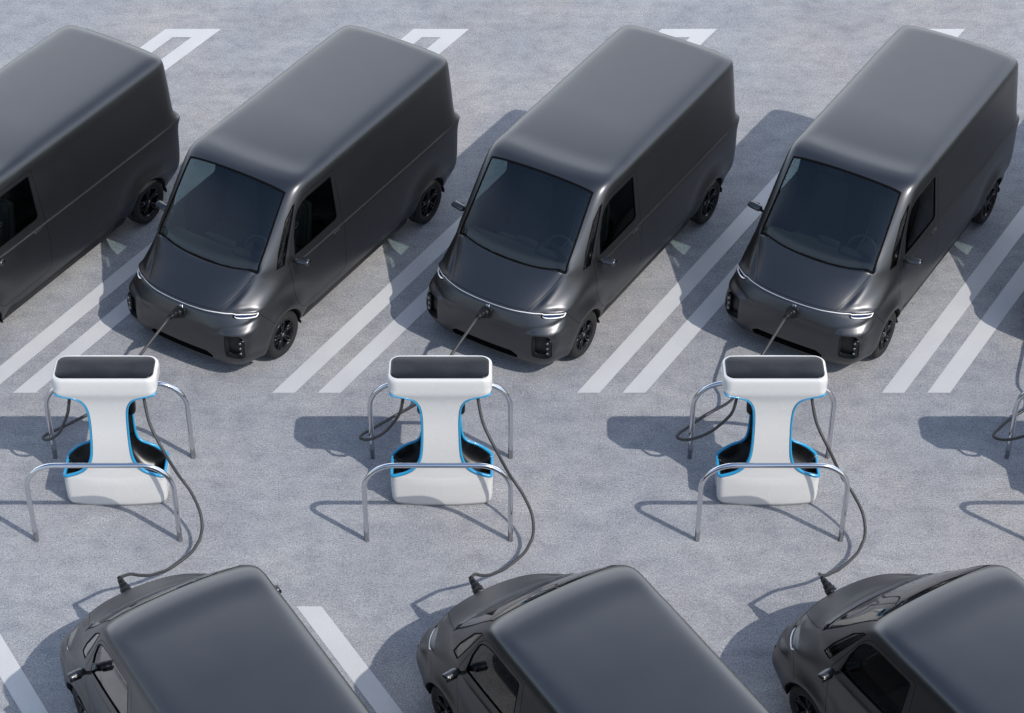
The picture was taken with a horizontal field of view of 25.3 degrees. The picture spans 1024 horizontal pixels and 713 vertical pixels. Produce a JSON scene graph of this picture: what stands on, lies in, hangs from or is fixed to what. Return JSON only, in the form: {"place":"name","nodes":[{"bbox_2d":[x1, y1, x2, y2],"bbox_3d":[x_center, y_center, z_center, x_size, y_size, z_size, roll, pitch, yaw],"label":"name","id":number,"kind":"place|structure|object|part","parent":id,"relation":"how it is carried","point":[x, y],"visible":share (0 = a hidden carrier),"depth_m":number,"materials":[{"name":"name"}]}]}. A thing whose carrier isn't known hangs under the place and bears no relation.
{"place":"outdoors","nodes":[
{"label":"outdoors","id":0,"kind":"place"},
{"bbox_2d":[0,0,1023,712],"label":"ground","id":1,"kind":"structure","parent":0,"point":[610,474],"depth_m":28.04,"materials":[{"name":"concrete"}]},
{"bbox_2d":[0,634,47,712],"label":"bay marking","id":2,"kind":"object","parent":1,"relation":"on","point":[21,690],"depth_m":24.78,"materials":[{"name":"white paint"}]},
{"bbox_2d":[0,25,179,322],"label":"delivery van","id":3,"kind":"object","parent":1,"relation":"on","point":[89,145],"visible":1,"depth_m":29.78,"materials":[{"name":"grey metal"}]},
{"bbox_3d":[-6.283,-1.442,28.818,0.145,1.529,1.129,22,45,24],"label":"door","id":4,"kind":"part","parent":3,"relation":"part of","materials":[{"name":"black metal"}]},
{"bbox_2d":[24,463,182,541],"bbox_3d":[-4.677,1.666,26.105,1.724,1.208,0.060,0,40,0],"label":"barrier hoop","id":5,"kind":"object","parent":1,"relation":"on","point":[162,472],"visible":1,"depth_m":25.81,"materials":[{"name":"silver metal"}]},
{"bbox_2d":[52,355,170,505],"bbox_3d":[-4.651,0.867,26.608,1.208,1.788,0.679,0,40,0],"label":"charging station","id":6,"kind":"object","parent":1,"relation":"on","point":[106,391],"visible":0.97,"depth_m":26.42,"materials":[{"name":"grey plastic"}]},
{"bbox_2d":[44,381,195,458],"bbox_3d":[-4.677,0.754,27.194,1.724,1.208,0.060,0,40,0],"label":"barrier hoop","id":7,"kind":"object","parent":1,"relation":"on","point":[179,392],"visible":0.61,"depth_m":27.14,"materials":[{"name":"silver metal"}]},
{"bbox_2d":[140,29,219,69],"bbox_3d":[-7.523,-2.285,31.758,0.723,0.001,10.479,22,45,24],"label":"bay marking","id":8,"kind":"object","parent":1,"relation":"on","point":[198,38],"visible":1,"depth_m":34.75,"materials":[{"name":"white paint"}]},
{"bbox_2d":[60,565,369,712],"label":"delivery van","id":9,"kind":"object","parent":1,"relation":"on","point":[239,639],"visible":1,"depth_m":22.33,"materials":[{"name":"grey metal"}]},
{"bbox_3d":[-4.246,2.888,23.051,0.065,0.689,0.531,-29,48,-30],"label":"quarter window","id":10,"kind":"part","parent":9,"relation":"part of","materials":[{"name":"black glass"}]},
{"bbox_3d":[-4.032,3.477,22.943,0.145,1.529,1.129,-22,45,-24],"label":"door","id":11,"kind":"part","parent":9,"relation":"part of","materials":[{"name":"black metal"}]},
{"bbox_2d":[117,398,203,592],"bbox_3d":[-3.911,1.788,25.644,0.724,1.410,2.602,0,40,0],"label":"charging cable","id":12,"kind":"object","parent":9,"relation":"attached to","point":[124,586],"visible":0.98,"depth_m":26.18,"materials":[{"name":"black plastic"}]},
{"bbox_2d":[0,29,467,392],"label":"bay marking","id":13,"kind":"object","parent":1,"relation":"on","point":[80,345],"visible":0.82,"depth_m":29.57,"materials":[{"name":"white paint"}]},
{"bbox_2d":[127,25,459,363],"bbox_3d":[-2.821,-2.142,29.874,2.407,2.208,5.151,22,45,24],"label":"delivery van","id":14,"kind":"object","parent":1,"relation":"on","point":[332,158],"visible":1,"depth_m":29.24,"materials":[{"name":"grey metal"}]},
{"bbox_2d":[41,308,182,440],"bbox_3d":[-4.960,0.170,27.622,0.841,1.455,2.560,15,42,18],"label":"charging cable","id":15,"kind":"object","parent":14,"relation":"attached to","point":[176,313],"visible":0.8,"depth_m":27.96,"materials":[{"name":"black plastic"}]},
{"bbox_3d":[-4.100,-2.086,29.587,0.145,1.529,1.129,22,45,24],"label":"door","id":16,"kind":"part","parent":14,"relation":"part of","materials":[{"name":"black glass"}]},
{"bbox_3d":[-2.800,-1.480,28.268,0.065,0.689,0.531,15,42,17],"label":"quarter window","id":17,"kind":"part","parent":14,"relation":"part of","materials":[{"name":"black glass"}]},
{"bbox_3d":[-2.483,-1.442,28.818,0.145,1.529,1.129,22,45,24],"label":"door","id":18,"kind":"part","parent":14,"relation":"part of","materials":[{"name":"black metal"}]},
{"bbox_2d":[296,606,402,712],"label":"bay marking","id":19,"kind":"object","parent":1,"relation":"on","point":[370,687],"visible":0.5,"depth_m":25.05,"materials":[{"name":"white paint"}]},
{"bbox_2d":[361,463,512,541],"bbox_3d":[-0.850,1.666,26.105,1.724,1.208,0.060,0,40,0],"label":"barrier hoop","id":20,"kind":"object","parent":1,"relation":"on","point":[373,471],"visible":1,"depth_m":25.80,"materials":[{"name":"silver metal"}]},
{"bbox_2d":[387,355,492,505],"bbox_3d":[-0.824,0.867,26.608,1.208,1.788,0.679,0,40,0],"label":"charging station","id":21,"kind":"object","parent":1,"relation":"on","point":[439,391],"visible":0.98,"depth_m":26.41,"materials":[{"name":"white plastic"}]},
{"bbox_2d":[367,383,512,458],"bbox_3d":[-0.850,0.754,27.194,1.724,1.208,0.060,0,40,0],"label":"barrier hoop","id":22,"kind":"object","parent":1,"relation":"on","point":[500,389],"visible":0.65,"depth_m":27.13,"materials":[{"name":"silver metal"}]},
{"bbox_2d":[272,29,715,392],"bbox_3d":[0.077,-2.285,31.758,0.723,0.001,10.479,22,45,24],"label":"bay marking","id":23,"kind":"object","parent":1,"relation":"on","point":[365,357],"visible":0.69,"depth_m":29.52,"materials":[{"name":"white paint"}]},
{"bbox_2d":[426,25,739,363],"bbox_3d":[0.979,-2.142,29.874,2.407,2.208,5.151,22,45,24],"label":"delivery van","id":24,"kind":"object","parent":1,"relation":"on","point":[616,150],"visible":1,"depth_m":29.21,"materials":[{"name":"grey metal"}]},
{"bbox_2d":[359,308,489,440],"bbox_3d":[-1.151,0.172,27.620,0.849,1.455,2.550,15,42,17],"label":"charging cable","id":25,"kind":"object","parent":24,"relation":"attached to","point":[483,312],"visible":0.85,"depth_m":27.96,"materials":[{"name":"black plastic"}]},
{"bbox_3d":[-0.300,-2.086,29.587,0.145,1.529,1.129,22,45,24],"label":"door","id":26,"kind":"part","parent":24,"relation":"part of","materials":[{"name":"black glass"}]},
{"bbox_3d":[1.000,-1.480,28.268,0.065,0.689,0.531,15,42,17],"label":"quarter window","id":27,"kind":"part","parent":24,"relation":"part of","materials":[{"name":"black glass"}]},
{"bbox_3d":[1.317,-1.442,28.818,0.145,1.529,1.129,22,45,24],"label":"door","id":28,"kind":"part","parent":24,"relation":"part of","materials":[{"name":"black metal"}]},
{"bbox_2d":[416,565,769,712],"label":"delivery van","id":29,"kind":"object","parent":1,"relation":"on","point":[618,639],"visible":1,"depth_m":22.42,"materials":[{"name":"grey metal"}]},
{"bbox_3d":[-0.446,2.888,23.051,0.065,0.689,0.531,-29,48,-30],"label":"quarter window","id":30,"kind":"part","parent":29,"relation":"part of","materials":[{"name":"black glass"}]},
{"bbox_3d":[-0.232,3.477,22.943,0.145,1.529,1.129,-22,45,-24],"label":"door","id":31,"kind":"part","parent":29,"relation":"part of","materials":[{"name":"grey metal"}]},
{"bbox_2d":[468,398,534,593],"bbox_3d":[-0.103,1.788,25.644,0.739,1.410,2.602,0,40,0],"label":"charging cable","id":32,"kind":"object","parent":29,"relation":"attached to","point":[476,587],"visible":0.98,"depth_m":26.19,"materials":[{"name":"black plastic"}]},
{"bbox_2d":[687,381,835,458],"bbox_3d":[2.977,0.754,27.194,1.724,1.208,0.060,0,40,0],"label":"barrier hoop","id":33,"kind":"object","parent":1,"relation":"on","point":[699,393],"visible":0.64,"depth_m":27.12,"materials":[{"name":"silver metal"}]},
{"bbox_2d":[577,29,964,392],"bbox_3d":[3.877,-2.285,31.758,0.723,0.001,10.479,22,45,24],"label":"bay marking","id":34,"kind":"object","parent":1,"relation":"on","point":[654,369],"visible":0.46,"depth_m":29.68,"materials":[{"name":"white paint"}]},
{"bbox_2d":[715,355,827,505],"bbox_3d":[3.003,0.867,26.608,1.208,1.788,0.679,0,40,0],"label":"charging station","id":35,"kind":"object","parent":1,"relation":"on","point":[773,391],"visible":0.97,"depth_m":26.42,"materials":[{"name":"white plastic"}]},
{"bbox_2d":[694,463,849,541],"bbox_3d":[2.977,1.666,26.105,1.724,1.208,0.060,0,40,0],"label":"barrier hoop","id":36,"kind":"object","parent":1,"relation":"on","point":[712,471],"visible":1,"depth_m":25.80,"materials":[{"name":"silver metal"}]},
{"bbox_2d":[725,25,1019,363],"bbox_3d":[4.778,-2.142,29.874,2.407,2.208,5.151,22,45,24],"label":"delivery van","id":37,"kind":"object","parent":1,"relation":"on","point":[902,148],"visible":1,"depth_m":29.15,"materials":[{"name":"grey metal"}]},
{"bbox_2d":[676,308,795,440],"bbox_3d":[2.657,0.173,27.618,0.857,1.455,2.541,15,42,17],"label":"charging cable","id":38,"kind":"object","parent":37,"relation":"attached to","point":[790,313],"visible":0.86,"depth_m":27.96,"materials":[{"name":"black plastic"}]},
{"bbox_3d":[3.500,-2.086,29.587,0.145,1.529,1.129,22,45,24],"label":"door","id":39,"kind":"part","parent":37,"relation":"part of","materials":[{"name":"black glass"}]},
{"bbox_3d":[4.800,-1.480,28.268,0.065,0.689,0.531,15,42,17],"label":"quarter window","id":40,"kind":"part","parent":37,"relation":"part of","materials":[{"name":"black glass"}]},
{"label":"door","id":41,"kind":"part","parent":37,"relation":"part of","materials":[{"name":"grey metal"}]},
{"bbox_2d":[772,565,1023,712],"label":"delivery van","id":42,"kind":"object","parent":1,"relation":"on","point":[948,642],"visible":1,"depth_m":22.80,"materials":[{"name":"grey metal"}]},
{"bbox_2d":[810,399,866,594],"bbox_3d":[3.704,1.788,25.644,0.754,1.410,2.602,0,40,0],"label":"charging cable","id":43,"kind":"object","parent":42,"relation":"attached to","point":[829,587],"visible":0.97,"depth_m":26.18,"materials":[{"name":"black plastic"}]},
{"bbox_3d":[3.354,2.888,23.051,0.065,0.689,0.531,-29,48,-30],"label":"quarter window","id":44,"kind":"part","parent":42,"relation":"part of","materials":[{"name":"black glass"}]},
{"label":"door","id":45,"kind":"part","parent":42,"relation":"part of","materials":[{"name":"grey metal"}]},
{"bbox_2d":[882,206,1023,392],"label":"bay marking","id":46,"kind":"object","parent":1,"relation":"on","point":[955,369],"visible":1,"depth_m":29.57,"materials":[{"name":"white paint"}]},
{"bbox_2d":[1004,391,1023,458],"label":"barrier hoop","id":47,"kind":"object","parent":1,"relation":"on","point":[1020,397],"visible":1,"depth_m":27.20,"materials":[{"name":"silver metal"}]},
{"bbox_3d":[8.578,-2.142,29.874,2.407,2.208,5.151,22,45,24],"label":"delivery van","id":48,"kind":"object","parent":1,"relation":"on","visible":0},
{"bbox_2d":[992,409,1023,440],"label":"charging cable","id":49,"kind":"object","parent":48,"relation":"attached to","point":[1001,426],"visible":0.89,"depth_m":27.50,"materials":[{"name":"black plastic"}]}
]}

